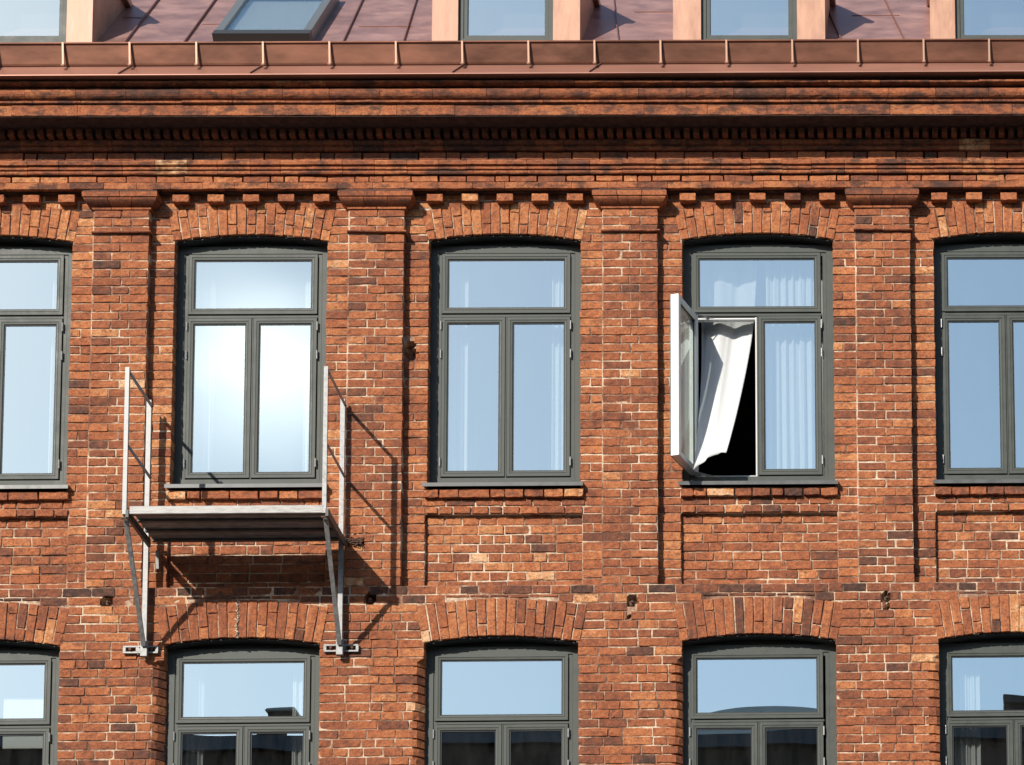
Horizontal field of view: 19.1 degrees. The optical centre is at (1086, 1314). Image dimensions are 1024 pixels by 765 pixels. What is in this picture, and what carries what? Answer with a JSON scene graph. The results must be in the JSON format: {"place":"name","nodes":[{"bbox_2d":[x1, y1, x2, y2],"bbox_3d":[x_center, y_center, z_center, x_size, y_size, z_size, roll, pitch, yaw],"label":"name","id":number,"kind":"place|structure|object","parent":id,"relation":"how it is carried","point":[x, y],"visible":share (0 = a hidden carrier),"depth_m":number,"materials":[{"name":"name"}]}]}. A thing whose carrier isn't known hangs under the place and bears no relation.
{"place":"outdoors","nodes":[
{"label":"outdoors","id":0,"kind":"place"},
{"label":"pavement","id":1,"kind":"structure","parent":0,"visible":0},
{"bbox_2d":[0,0,1023,764],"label":"brick building","id":2,"kind":"structure","parent":1,"relation":"on","point":[492,264],"depth_m":29.56,"materials":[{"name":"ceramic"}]},
{"bbox_2d":[0,641,59,764],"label":"window","id":3,"kind":"structure","parent":2,"relation":"in","point":[29,672],"depth_m":29.12,"materials":[{"name":"clear glass"}]},
{"bbox_2d":[0,237,72,491],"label":"window","id":4,"kind":"structure","parent":2,"relation":"in","point":[36,274],"depth_m":29.64,"materials":[{"name":"clear glass"}]},
{"bbox_2d":[121,366,358,657],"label":"work platform","id":5,"kind":"structure","parent":2,"relation":"attached to","point":[272,523],"depth_m":28.87,"materials":[{"name":"metal"}]},
{"bbox_2d":[165,639,319,764],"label":"window","id":6,"kind":"structure","parent":2,"relation":"in","point":[230,701],"depth_m":29.19,"materials":[{"name":"clear glass"}]},
{"bbox_2d":[164,236,327,489],"bbox_3d":[-8.418,-9.578,29.644,1.600,2.718,0.293,-1,-7,-2],"label":"window","id":7,"kind":"structure","parent":2,"relation":"in","point":[251,336],"depth_m":29.71,"materials":[{"name":"clear glass"}]},
{"bbox_2d":[425,637,578,764],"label":"window","id":8,"kind":"structure","parent":2,"relation":"in","point":[490,700],"depth_m":29.27,"materials":[{"name":"clear glass"}]},
{"bbox_2d":[422,236,583,488],"bbox_3d":[-5.870,-9.616,29.728,1.600,2.718,0.293,-1,-7,-2],"label":"window","id":9,"kind":"structure","parent":2,"relation":"in","point":[505,346],"depth_m":29.79,"materials":[{"name":"clear glass"}]},
{"bbox_2d":[694,322,753,467],"bbox_3d":[-3.652,-9.664,29.824,0.620,2.540,0.579,-1,-7,-2],"label":"curtain","id":10,"kind":"object","parent":2,"relation":"hanging from","point":[726,346],"visible":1,"depth_m":29.89,"materials":[{"name":"white fabric"}]},
{"bbox_2d":[670,235,837,486],"bbox_3d":[-3.341,-9.674,29.659,1.648,2.718,0.600,-1,-7,-2],"label":"window","id":11,"kind":"structure","parent":2,"relation":"in","point":[773,282],"depth_m":29.89,"materials":[{"name":"clear glass"}]},
{"bbox_2d":[683,635,836,764],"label":"window","id":12,"kind":"structure","parent":2,"relation":"in","point":[749,699],"depth_m":29.35,"materials":[{"name":"clear glass"}]},
{"bbox_2d":[821,260,823,475],"bbox_3d":[-2.970,-9.639,30.059,0.602,2.625,0.084,-1,-7,-2],"label":"window frame","id":13,"kind":"structure","parent":2,"relation":"hanging from","point":[822,367],"depth_m":30.07,"materials":[{"name":"grey metal"}]},
{"bbox_2d":[933,234,1023,485],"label":"window","id":14,"kind":"structure","parent":2,"relation":"in","point":[979,279],"depth_m":29.95,"materials":[{"name":"clear glass"}]},
{"bbox_2d":[939,633,1023,764],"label":"window","id":15,"kind":"structure","parent":2,"relation":"in","point":[981,677],"depth_m":29.42,"materials":[{"name":"clear glass"}]}
]}

